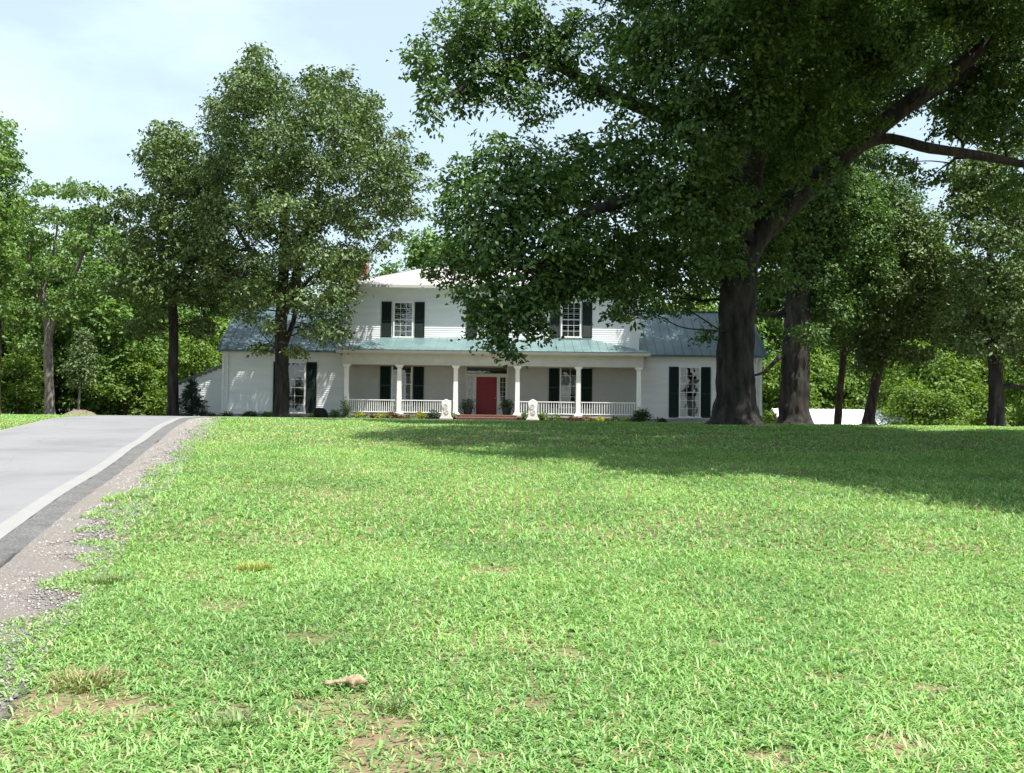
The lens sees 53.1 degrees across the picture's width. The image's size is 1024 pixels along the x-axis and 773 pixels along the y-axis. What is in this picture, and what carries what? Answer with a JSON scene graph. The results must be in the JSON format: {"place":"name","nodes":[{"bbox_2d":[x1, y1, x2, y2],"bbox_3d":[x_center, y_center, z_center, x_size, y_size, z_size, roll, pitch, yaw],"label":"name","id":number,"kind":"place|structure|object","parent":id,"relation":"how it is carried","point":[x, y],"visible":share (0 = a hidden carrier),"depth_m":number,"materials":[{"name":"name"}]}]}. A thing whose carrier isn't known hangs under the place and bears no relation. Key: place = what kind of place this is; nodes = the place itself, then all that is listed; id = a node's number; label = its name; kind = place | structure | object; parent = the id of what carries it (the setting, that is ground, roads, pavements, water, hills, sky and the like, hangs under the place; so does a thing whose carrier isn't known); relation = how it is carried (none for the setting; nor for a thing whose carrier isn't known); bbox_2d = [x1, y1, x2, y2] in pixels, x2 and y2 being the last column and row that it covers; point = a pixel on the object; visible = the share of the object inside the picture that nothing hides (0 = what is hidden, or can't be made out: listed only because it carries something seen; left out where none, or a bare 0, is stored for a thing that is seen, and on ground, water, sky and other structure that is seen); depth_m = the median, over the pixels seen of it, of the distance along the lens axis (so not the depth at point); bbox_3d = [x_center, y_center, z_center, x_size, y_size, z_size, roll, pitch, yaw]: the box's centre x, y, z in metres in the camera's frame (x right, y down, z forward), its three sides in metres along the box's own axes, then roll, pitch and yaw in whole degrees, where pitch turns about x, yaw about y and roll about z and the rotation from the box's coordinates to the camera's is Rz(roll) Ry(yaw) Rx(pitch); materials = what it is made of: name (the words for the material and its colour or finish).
{"place":"outdoors","nodes":[
{"label":"outdoors","id":0,"kind":"place"},
{"bbox_2d":[0,415,370,523],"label":"driveway","id":1,"kind":"structure","parent":0,"point":[38,460],"depth_m":17.93,"materials":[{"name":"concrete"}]},
{"bbox_2d":[0,416,463,538],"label":"driveway edge band","id":2,"kind":"object","parent":1,"relation":"on","point":[10,524],"visible":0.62,"depth_m":12.51,"materials":[{"name":"grey concrete"}]},
{"bbox_2d":[0,418,1023,772],"bbox_3d":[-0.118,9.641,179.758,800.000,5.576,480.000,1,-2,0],"label":"ground","id":3,"kind":"structure","parent":0,"point":[358,748],"depth_m":6.05,"materials":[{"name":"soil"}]},
{"bbox_2d":[0,111,36,413],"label":"shade tree","id":4,"kind":"object","parent":3,"relation":"on","point":[10,167],"visible":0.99,"depth_m":49.47,"materials":[{"name":"green plant"}]},
{"bbox_2d":[0,351,43,414],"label":"bush","id":5,"kind":"object","parent":3,"relation":"on","point":[20,368],"visible":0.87,"depth_m":67.83,"materials":[{"name":"green plant"}]},
{"bbox_2d":[1,386,43,414],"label":"woodland tree","id":6,"kind":"object","parent":3,"relation":"on","point":[39,406],"visible":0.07,"depth_m":75.46,"materials":[{"name":"green plant"}]},
{"bbox_2d":[0,218,60,396],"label":"woodland tree","id":7,"kind":"object","parent":3,"relation":"on","point":[6,339],"visible":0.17,"depth_m":70.55,"materials":[{"name":"green plant"}]},
{"bbox_2d":[1,248,62,393],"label":"woodland tree","id":8,"kind":"object","parent":3,"relation":"on","point":[30,299],"visible":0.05,"depth_m":79.83,"materials":[{"name":"green plant"}]},
{"bbox_2d":[24,398,70,414],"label":"woodland tree","id":9,"kind":"object","parent":3,"relation":"on","point":[60,411],"visible":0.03,"depth_m":83.72,"materials":[{"name":"green plant"}]},
{"bbox_2d":[1,235,106,414],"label":"woodland tree","id":10,"kind":"object","parent":3,"relation":"on","point":[61,341],"visible":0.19,"depth_m":73.67,"materials":[{"name":"green plant"}]},
{"bbox_2d":[0,176,120,414],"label":"shade tree","id":11,"kind":"object","parent":3,"relation":"on","point":[74,288],"visible":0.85,"depth_m":61.69,"materials":[{"name":"green plant"}]},
{"bbox_2d":[64,409,95,414],"bbox_3d":[-16.738,1.029,39.468,1.324,0.328,1.318,-1,-3,32],"label":"mulch mound","id":12,"kind":"object","parent":3,"relation":"on","point":[78,412],"visible":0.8,"depth_m":39.18,"materials":[{"name":"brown wood"}]},
{"bbox_2d":[56,325,106,409],"bbox_3d":[-16.645,-0.490,39.536,1.805,3.764,1.547,1,-2,0],"label":"sapling","id":13,"kind":"object","parent":12,"relation":"on","point":[81,364],"visible":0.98,"depth_m":39.43,"materials":[{"name":"green plant"}]},
{"bbox_2d":[59,359,102,410],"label":"woodland tree","id":14,"kind":"object","parent":3,"relation":"on","point":[70,390],"visible":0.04,"depth_m":77.49,"materials":[{"name":"green plant"}]},
{"bbox_2d":[35,661,130,693],"bbox_3d":[-2.112,1.425,5.043,0.478,0.101,0.444,1,-2,0],"label":"grass tuft","id":15,"kind":"object","parent":3,"relation":"on","point":[89,674],"visible":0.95,"depth_m":5.03,"materials":[{"name":"plant"}]},
{"bbox_2d":[26,204,158,403],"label":"woodland tree","id":16,"kind":"object","parent":3,"relation":"on","point":[99,231],"visible":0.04,"depth_m":83.15,"materials":[{"name":"green plant"}]},
{"bbox_2d":[71,387,117,414],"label":"woodland tree","id":17,"kind":"object","parent":3,"relation":"on","point":[84,406],"visible":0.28,"depth_m":71.44,"materials":[{"name":"green plant"}]},
{"bbox_2d":[75,569,136,586],"bbox_3d":[-2.932,1.381,7.399,0.475,0.093,0.413,1,-2,0],"label":"grass tuft","id":18,"kind":"object","parent":3,"relation":"on","point":[113,578],"visible":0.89,"depth_m":7.40,"materials":[{"name":"green plant"}]},
{"bbox_2d":[29,253,183,414],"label":"woodland tree","id":19,"kind":"object","parent":3,"relation":"on","point":[109,330],"visible":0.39,"depth_m":70.01,"materials":[{"name":"green plant"}]},
{"bbox_2d":[0,417,228,728],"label":"gravel strip","id":20,"kind":"object","parent":3,"relation":"on","point":[28,561],"visible":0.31,"depth_m":8.28,"materials":[{"name":"gravel"}]},
{"bbox_2d":[0,417,223,710],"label":"gravel pebbles","id":21,"kind":"object","parent":20,"relation":"on","point":[69,599],"visible":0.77,"depth_m":8.69,"materials":[{"name":"grey gravel"}]},
{"bbox_2d":[87,341,166,415],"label":"woodland tree","id":22,"kind":"object","parent":3,"relation":"on","point":[110,388],"visible":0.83,"depth_m":69.67,"materials":[{"name":"green plant"}]},
{"bbox_2d":[115,490,154,498],"bbox_3d":[-4.340,1.247,11.748,0.469,0.104,0.423,1,-2,0],"label":"grass tuft","id":23,"kind":"object","parent":3,"relation":"on","point":[144,495],"visible":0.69,"depth_m":11.74,"materials":[{"name":"green plant"}]},
{"bbox_2d":[129,356,182,415],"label":"woodland tree","id":24,"kind":"object","parent":3,"relation":"on","point":[160,367],"visible":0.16,"depth_m":73.32,"materials":[{"name":"green plant"}]},
{"bbox_2d":[104,295,213,415],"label":"woodland tree","id":25,"kind":"object","parent":3,"relation":"on","point":[164,335],"visible":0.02,"depth_m":78.09,"materials":[{"name":"green plant"}]},
{"bbox_2d":[83,118,237,415],"bbox_3d":[-19.858,-6.869,58.812,8.247,17.780,12.853,2,-3,-30],"label":"shade tree","id":26,"kind":"object","parent":3,"relation":"on","point":[162,222],"visible":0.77,"depth_m":56.64,"materials":[{"name":"green plant"}]},
{"bbox_2d":[143,335,219,415],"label":"woodland tree","id":27,"kind":"object","parent":3,"relation":"on","point":[189,358],"visible":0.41,"depth_m":68.69,"materials":[{"name":"green plant"}]},
{"bbox_2d":[154,284,231,380],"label":"woodland tree","id":28,"kind":"object","parent":3,"relation":"on","point":[203,312],"visible":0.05,"depth_m":83.94,"materials":[{"name":"green plant"}]},
{"bbox_2d":[158,317,228,386],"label":"woodland tree","id":29,"kind":"object","parent":3,"relation":"on","point":[223,327],"visible":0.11,"depth_m":74.94,"materials":[{"name":"green plant"}]},
{"bbox_2d":[177,378,213,415],"bbox_3d":[-18.217,0.703,58.300,2.180,2.416,2.015,-1,-3,39],"label":"conifer","id":30,"kind":"object","parent":3,"relation":"on","point":[190,394],"visible":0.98,"depth_m":58.14,"materials":[{"name":"green plant"}]},
{"bbox_2d":[0,417,446,567],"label":"driveway shoulder","id":31,"kind":"object","parent":3,"relation":"on","point":[19,538],"visible":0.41,"depth_m":11.19},
{"bbox_2d":[0,415,449,430],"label":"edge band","id":32,"kind":"object","parent":3,"relation":"on","point":[72,416],"visible":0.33,"depth_m":26.43,"materials":[{"name":"grey concrete"}]},
{"bbox_2d":[218,411,233,416],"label":"shrub","id":33,"kind":"object","parent":3,"relation":"on","point":[227,414],"visible":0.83,"depth_m":58.37,"materials":[{"name":"green plant"}]},
{"bbox_2d":[182,704,272,736],"bbox_3d":[-1.241,1.461,4.493,0.405,0.080,0.343,-1,-3,34],"label":"grass tuft","id":34,"kind":"object","parent":3,"relation":"on","point":[228,716],"visible":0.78,"depth_m":4.51,"materials":[{"name":"green plant"}]},
{"bbox_2d":[200,265,275,325],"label":"woodland tree","id":35,"kind":"object","parent":3,"relation":"on","point":[227,317],"visible":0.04,"depth_m":92.00,"materials":[{"name":"green plant"}]},
{"bbox_2d":[239,411,259,416],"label":"shrub","id":36,"kind":"object","parent":3,"relation":"on","point":[250,414],"visible":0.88,"depth_m":58.10,"materials":[{"name":"green plant"}]},
{"bbox_2d":[235,559,276,571],"bbox_3d":[-1.961,1.370,7.842,0.378,0.095,0.367,1,-2,0],"label":"grass tuft","id":37,"kind":"object","parent":3,"relation":"on","point":[257,565],"visible":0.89,"depth_m":7.81,"materials":[{"name":"green plant"}]},
{"bbox_2d":[259,411,272,416],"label":"shrub","id":38,"kind":"object","parent":3,"relation":"on","point":[265,414],"visible":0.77,"depth_m":57.99,"materials":[{"name":"green plant"}]},
{"bbox_2d":[179,41,438,416],"bbox_3d":[-10.887,-8.804,52.835,14.328,21.419,16.207,1,-2,0],"label":"oak tree","id":39,"kind":"object","parent":3,"relation":"on","point":[283,165],"visible":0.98,"depth_m":51.87,"materials":[{"name":"green plant"}]},
{"bbox_2d":[313,407,327,417],"bbox_3d":[-10.616,1.580,56.979,0.803,0.821,0.739,1,-2,0],"label":"boulder","id":40,"kind":"object","parent":3,"relation":"on","point":[318,412],"visible":0.78,"depth_m":56.68,"materials":[{"name":"grey stone"}]},
{"bbox_2d":[328,409,340,417],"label":"shrub","id":41,"kind":"object","parent":3,"relation":"on","point":[334,413],"visible":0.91,"depth_m":57.11,"materials":[{"name":"green plant"}]},
{"bbox_2d":[369,258,412,277],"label":"woodland tree","id":42,"kind":"object","parent":3,"relation":"on","point":[387,270],"visible":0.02,"depth_m":92.49,"materials":[{"name":"green plant"}]},
{"bbox_2d":[384,409,399,418],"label":"bedding plant","id":43,"kind":"object","parent":3,"relation":"on","point":[393,414],"visible":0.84,"depth_m":56.24,"materials":[{"name":"brown plant"}]},
{"bbox_2d":[372,694,414,714],"bbox_3d":[-0.556,1.471,4.745,0.228,0.064,0.231,1,-2,0],"label":"grass tuft","id":44,"kind":"object","parent":3,"relation":"on","point":[393,709],"visible":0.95,"depth_m":4.74,"materials":[{"name":"green plant"}]},
{"bbox_2d":[413,410,425,418],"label":"bedding plant","id":45,"kind":"object","parent":3,"relation":"on","point":[421,415],"visible":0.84,"depth_m":56.25,"materials":[{"name":"yellow plant"}]},
{"bbox_2d":[395,224,462,270],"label":"woodland tree","id":46,"kind":"object","parent":3,"relation":"on","point":[416,257],"visible":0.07,"depth_m":94.09,"materials":[{"name":"green plant"}]},
{"bbox_2d":[424,411,438,418],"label":"bedding plant","id":47,"kind":"object","parent":3,"relation":"on","point":[429,415],"visible":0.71,"depth_m":56.19,"materials":[{"name":"green plant"}]},
{"bbox_2d":[424,245,457,266],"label":"woodland tree","id":48,"kind":"object","parent":3,"relation":"on","point":[437,253],"depth_m":89.44,"materials":[{"name":"green plant"}]},
{"bbox_2d":[439,399,452,418],"bbox_3d":[-3.580,1.348,55.689,0.760,1.326,0.640,1,-2,0],"label":"carved post","id":49,"kind":"object","parent":3,"relation":"on","point":[445,408],"visible":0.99,"depth_m":55.49,"materials":[{"name":"white stone"}]},
{"bbox_2d":[178,259,767,422],"bbox_3d":[-2.929,-2.837,62.953,35.549,10.576,13.660,1,-2,0],"label":"farmhouse","id":50,"kind":"object","parent":3,"relation":"on","point":[406,356],"visible":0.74,"depth_m":59.55,"materials":[{"name":"white paint"}]},
{"bbox_2d":[289,361,306,413],"bbox_3d":[-12.624,0.047,59.502,1.360,3.060,0.140,1,-2,0],"label":"window","id":51,"kind":"structure","parent":50,"relation":"in","point":[297,370],"depth_m":59.52,"materials":[{"name":"glass"}]},
{"bbox_2d":[340,395,351,417],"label":"climbing plant","id":52,"kind":"object","parent":50,"relation":"attached to","point":[347,410],"visible":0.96,"depth_m":56.59,"materials":[{"name":"green plant"}]},
{"bbox_2d":[391,366,412,405],"bbox_3d":[-6.402,-0.157,59.513,1.320,2.618,0.140,1,-2,0],"label":"window","id":53,"kind":"structure","parent":50,"relation":"in","point":[407,371],"depth_m":59.52,"materials":[{"name":"grey glass"}]},
{"bbox_2d":[392,301,413,337],"bbox_3d":[-6.331,-3.906,59.652,1.280,2.160,0.140,1,-2,0],"label":"window","id":54,"kind":"structure","parent":50,"relation":"in","point":[400,321],"depth_m":59.67,"materials":[{"name":"white paint"}]},
{"bbox_2d":[459,397,477,414],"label":"potted plant","id":55,"kind":"object","parent":50,"relation":"on","point":[467,409],"visible":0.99,"depth_m":57.72,"materials":[{"name":"green plant"}]},
{"bbox_2d":[476,377,496,414],"bbox_3d":[-1.485,0.561,59.471,1.200,2.221,0.119,1,-2,0],"label":"door","id":56,"kind":"structure","parent":50,"relation":"in","point":[486,387],"depth_m":59.49,"materials":[{"name":"red paint"}]},
{"bbox_2d":[467,367,506,373],"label":"transom window","id":57,"kind":"structure","parent":50,"relation":"in","point":[489,370],"depth_m":59.58,"materials":[{"name":"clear glass"}]},
{"bbox_2d":[497,398,514,414],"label":"potted plant","id":58,"kind":"object","parent":50,"relation":"on","point":[505,404],"visible":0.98,"depth_m":57.76,"materials":[{"name":"green plant"}]},
{"bbox_2d":[559,368,575,407],"bbox_3d":[3.383,-0.037,59.513,1.320,2.618,0.140,1,-2,0],"label":"window","id":59,"kind":"structure","parent":50,"relation":"in","point":[567,375],"depth_m":59.53,"materials":[{"name":"glass"}]},
{"bbox_2d":[561,301,581,337],"bbox_3d":[3.441,-3.906,59.657,1.280,2.160,0.140,1,-2,0],"label":"window","id":60,"kind":"structure","parent":50,"relation":"in","point":[573,321],"depth_m":59.68,"materials":[{"name":"white paint"}]},
{"bbox_2d":[678,366,701,417],"bbox_3d":[10.329,0.320,59.502,1.360,3.034,0.140,1,-2,0],"label":"window","id":61,"kind":"structure","parent":50,"relation":"in","point":[689,376],"depth_m":59.52,"materials":[{"name":"glass"}]},
{"bbox_2d":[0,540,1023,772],"bbox_3d":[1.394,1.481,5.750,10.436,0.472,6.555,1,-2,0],"label":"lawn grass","id":62,"kind":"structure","parent":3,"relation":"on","point":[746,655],"depth_m":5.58,"materials":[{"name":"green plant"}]},
{"bbox_2d":[322,674,367,685],"bbox_3d":[-0.814,1.434,5.020,0.228,0.056,0.082,1,-2,0],"label":"dry leaf","id":63,"kind":"object","parent":62,"relation":"on","point":[356,679],"visible":1,"depth_m":5.00,"materials":[{"name":"beige plant"}]},
{"bbox_2d":[0,413,1023,467],"bbox_3d":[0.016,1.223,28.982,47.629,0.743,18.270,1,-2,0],"label":"lawn grass","id":64,"kind":"structure","parent":3,"relation":"on","point":[952,431],"depth_m":24.61,"materials":[{"name":"green plant"}]},
{"bbox_2d":[521,411,527,419],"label":"bedding plant","id":65,"kind":"object","parent":3,"relation":"on","point":[524,416],"visible":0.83,"depth_m":56.31,"materials":[{"name":"green plant"}]},
{"bbox_2d":[526,399,538,420],"bbox_3d":[1.125,1.377,55.690,0.760,1.383,0.640,1,-2,0],"label":"carved post","id":66,"kind":"object","parent":3,"relation":"on","point":[532,408],"visible":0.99,"depth_m":55.49,"materials":[{"name":"white stone"}]},
{"bbox_2d":[48,455,1022,772],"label":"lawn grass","id":67,"kind":"structure","parent":3,"relation":"on","point":[652,499],"depth_m":6.54,"materials":[{"name":"green plant"}]},
{"bbox_2d":[537,411,549,420],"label":"bedding plant","id":68,"kind":"object","parent":3,"relation":"on","point":[542,416],"visible":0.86,"depth_m":56.25,"materials":[{"name":"green plant"}]},
{"bbox_2d":[71,441,1023,554],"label":"lawn grass","id":69,"kind":"structure","parent":3,"relation":"on","point":[801,460],"depth_m":12.45,"materials":[{"name":"green plant"}]},
{"bbox_2d":[549,414,561,420],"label":"bedding plant","id":70,"kind":"object","parent":3,"relation":"on","point":[555,418],"visible":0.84,"depth_m":56.25,"materials":[{"name":"green plant"}]},
{"bbox_2d":[630,407,654,421],"bbox_3d":[7.184,1.601,56.669,1.461,0.974,1.194,1,-2,0],"label":"shrub","id":71,"kind":"object","parent":3,"relation":"on","point":[642,415],"visible":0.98,"depth_m":56.49,"materials":[{"name":"green plant"}]},
{"bbox_2d":[666,285,718,310],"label":"woodland tree","id":72,"kind":"object","parent":3,"relation":"on","point":[706,308],"visible":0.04,"depth_m":83.62,"materials":[{"name":"green plant"}]},
{"bbox_2d":[385,0,1023,425],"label":"oak tree","id":73,"kind":"object","parent":3,"relation":"on","point":[731,202],"visible":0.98,"depth_m":30.46,"materials":[{"name":"green plant"}]},
{"bbox_2d":[684,280,780,414],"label":"woodland tree","id":74,"kind":"object","parent":3,"relation":"on","point":[772,353],"visible":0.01,"depth_m":89.68,"materials":[{"name":"green plant"}]},
{"bbox_2d":[716,265,819,410],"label":"woodland tree","id":75,"kind":"object","parent":3,"relation":"on","point":[772,342],"visible":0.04,"depth_m":96.97,"materials":[{"name":"green plant"}]},
{"bbox_2d":[760,409,777,423],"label":"shrub","id":76,"kind":"object","parent":3,"relation":"on","point":[770,416],"visible":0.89,"depth_m":56.75,"materials":[{"name":"green plant"}]},
{"bbox_2d":[762,352,822,419],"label":"woodland tree","id":77,"kind":"object","parent":3,"relation":"on","point":[773,385],"visible":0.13,"depth_m":87.96,"materials":[{"name":"green plant"}]},
{"bbox_2d":[758,298,856,410],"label":"woodland tree","id":78,"kind":"object","parent":3,"relation":"on","point":[780,328],"visible":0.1,"depth_m":94.07,"materials":[{"name":"green plant"}]},
{"bbox_2d":[762,345,852,408],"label":"woodland tree","id":79,"kind":"object","parent":3,"relation":"on","point":[816,368],"visible":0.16,"depth_m":90.28,"materials":[{"name":"green plant"}]},
{"bbox_2d":[782,260,864,423],"bbox_3d":[18.994,-2.826,61.058,6.199,11.230,7.149,1,-2,0],"label":"shade tree","id":80,"kind":"object","parent":3,"relation":"on","point":[839,394],"visible":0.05,"depth_m":60.88,"materials":[{"name":"green plant"}]},
{"bbox_2d":[678,1,988,423],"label":"oak tree","id":81,"kind":"object","parent":3,"relation":"on","point":[838,233],"visible":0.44,"depth_m":49.44,"materials":[{"name":"green plant"}]},
{"bbox_2d":[811,357,858,408],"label":"woodland tree","id":82,"kind":"object","parent":3,"relation":"on","point":[834,389],"visible":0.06,"depth_m":92.43,"materials":[{"name":"green plant"}]},
{"bbox_2d":[811,343,863,407],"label":"woodland tree","id":83,"kind":"object","parent":3,"relation":"on","point":[845,396],"visible":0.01,"depth_m":98.45,"materials":[{"name":"green plant"}]},
{"bbox_2d":[771,408,908,424],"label":"outbuilding","id":84,"kind":"structure","parent":3,"relation":"on","point":[826,416],"depth_m":78.69,"materials":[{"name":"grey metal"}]},
{"bbox_2d":[780,224,922,405],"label":"woodland tree","id":85,"kind":"object","parent":3,"relation":"on","point":[833,350],"visible":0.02,"depth_m":99.15,"materials":[{"name":"green plant"}]},
{"bbox_2d":[829,348,882,409],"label":"woodland tree","id":86,"kind":"object","parent":3,"relation":"on","point":[854,384],"visible":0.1,"depth_m":94.36,"materials":[{"name":"green plant"}]},
{"bbox_2d":[842,344,911,409],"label":"woodland tree","id":87,"kind":"object","parent":3,"relation":"on","point":[862,405],"visible":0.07,"depth_m":88.93,"materials":[{"name":"green plant"}]},
{"bbox_2d":[828,194,971,424],"bbox_3d":[21.750,-4.156,56.175,9.004,13.179,9.284,1,-2,0],"label":"shade tree","id":88,"kind":"object","parent":3,"relation":"on","point":[878,347],"visible":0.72,"depth_m":54.21,"materials":[{"name":"green plant"}]},
{"bbox_2d":[844,218,964,418],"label":"woodland tree","id":89,"kind":"object","parent":3,"relation":"on","point":[917,335],"depth_m":97.88,"materials":[{"name":"green plant"}]},
{"bbox_2d":[876,381,941,425],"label":"woodland tree","id":90,"kind":"object","parent":3,"relation":"on","point":[903,402],"visible":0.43,"depth_m":71.32,"materials":[{"name":"green plant"}]},
{"bbox_2d":[876,338,979,425],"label":"woodland tree","id":91,"kind":"object","parent":3,"relation":"on","point":[904,375],"visible":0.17,"depth_m":77.16,"materials":[{"name":"green plant"}]},
{"bbox_2d":[912,389,980,425],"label":"woodland tree","id":92,"kind":"object","parent":3,"relation":"on","point":[957,410],"visible":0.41,"depth_m":69.58,"materials":[{"name":"green plant"}]},
{"bbox_2d":[917,242,980,408],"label":"woodland tree","id":93,"kind":"object","parent":3,"relation":"on","point":[952,244],"visible":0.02,"depth_m":100.96,"materials":[{"name":"green plant"}]},
{"bbox_2d":[910,352,1023,426],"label":"woodland tree","id":94,"kind":"object","parent":3,"relation":"on","point":[961,376],"visible":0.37,"depth_m":75.26,"materials":[{"name":"green plant"}]},
{"bbox_2d":[921,117,1023,426],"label":"shade tree","id":95,"kind":"object","parent":3,"relation":"on","point":[994,315],"visible":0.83,"depth_m":47.65,"materials":[{"name":"green plant"}]},
{"bbox_2d":[924,253,1023,419],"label":"woodland tree","id":96,"kind":"object","parent":3,"relation":"on","point":[985,332],"depth_m":97.58,"materials":[{"name":"green plant"}]},
{"bbox_2d":[955,336,1018,419],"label":"woodland tree","id":97,"kind":"object","parent":3,"relation":"on","point":[981,376],"visible":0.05,"depth_m":87.65,"materials":[{"name":"green plant"}]},
{"bbox_2d":[972,355,1023,425],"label":"woodland tree","id":98,"kind":"object","parent":3,"relation":"on","point":[1008,375],"visible":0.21,"depth_m":79.56,"materials":[{"name":"green plant"}]},
{"bbox_2d":[993,234,1023,398],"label":"woodland tree","id":99,"kind":"object","parent":3,"relation":"on","point":[1011,256],"visible":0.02,"depth_m":96.25,"materials":[{"name":"green plant"}]},
{"bbox_2d":[1008,372,1023,426],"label":"woodland tree","id":100,"kind":"object","parent":3,"relation":"on","point":[1019,409],"visible":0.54,"depth_m":75.74,"materials":[{"name":"green plant"}]},
{"bbox_2d":[0,0,1023,413],"label":"sky","id":101,"kind":"structure","parent":0,"point":[81,78],"materials":[{"name":"blue"}]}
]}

